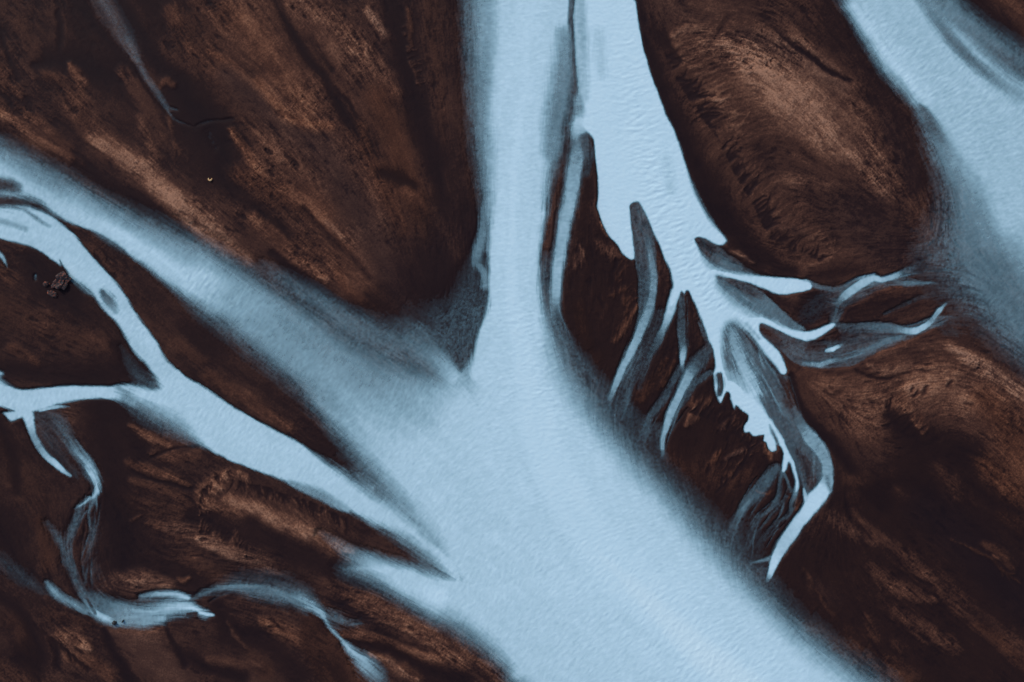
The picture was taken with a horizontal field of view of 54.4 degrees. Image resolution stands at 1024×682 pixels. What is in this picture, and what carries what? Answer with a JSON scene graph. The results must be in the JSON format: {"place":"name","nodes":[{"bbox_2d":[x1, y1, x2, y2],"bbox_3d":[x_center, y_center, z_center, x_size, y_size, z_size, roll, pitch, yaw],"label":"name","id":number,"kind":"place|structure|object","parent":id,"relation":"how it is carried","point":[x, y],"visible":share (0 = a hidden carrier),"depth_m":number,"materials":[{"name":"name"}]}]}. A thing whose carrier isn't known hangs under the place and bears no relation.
{"place":"outdoors","nodes":[
{"label":"outdoors","id":0,"kind":"place"},
{"bbox_2d":[0,254,370,670],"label":"water","id":1,"kind":"structure","parent":0,"point":[168,608],"depth_m":172.08,"materials":[{"name":"blue liquid"}]},
{"bbox_2d":[0,208,535,679],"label":"stream","id":2,"kind":"structure","parent":0,"point":[210,420],"depth_m":172.08,"materials":[{"name":"liquid"}]},
{"bbox_2d":[0,0,854,681],"bbox_3d":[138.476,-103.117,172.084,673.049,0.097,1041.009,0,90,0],"label":"river","id":3,"kind":"structure","parent":0,"point":[546,514],"depth_m":172.08,"materials":[{"name":"liquid"}]},
{"bbox_2d":[0,0,1023,681],"bbox_3d":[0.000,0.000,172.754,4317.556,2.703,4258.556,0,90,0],"label":"ground","id":4,"kind":"structure","parent":0,"point":[336,154],"depth_m":171.92,"materials":[{"name":"soil"}]},
{"bbox_2d":[47,290,57,296],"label":"rock","id":5,"kind":"object","parent":4,"relation":"on","point":[51,293],"visible":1,"depth_m":171.68,"materials":[{"name":"brown stone"}]},
{"bbox_2d":[51,271,70,289],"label":"rock","id":6,"kind":"object","parent":4,"relation":"on","point":[61,280],"visible":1,"depth_m":171.43,"materials":[{"name":"brown stone"}]},
{"bbox_2d":[552,0,942,577],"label":"channel","id":7,"kind":"object","parent":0,"point":[621,119],"visible":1,"depth_m":172.08,"materials":[{"name":"liquid"}]},
{"bbox_2d":[846,0,1023,258],"bbox_3d":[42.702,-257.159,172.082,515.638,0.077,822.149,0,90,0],"label":"river","id":8,"kind":"structure","parent":0,"point":[979,118],"depth_m":172.08,"materials":[{"name":"liquid"}]}
]}

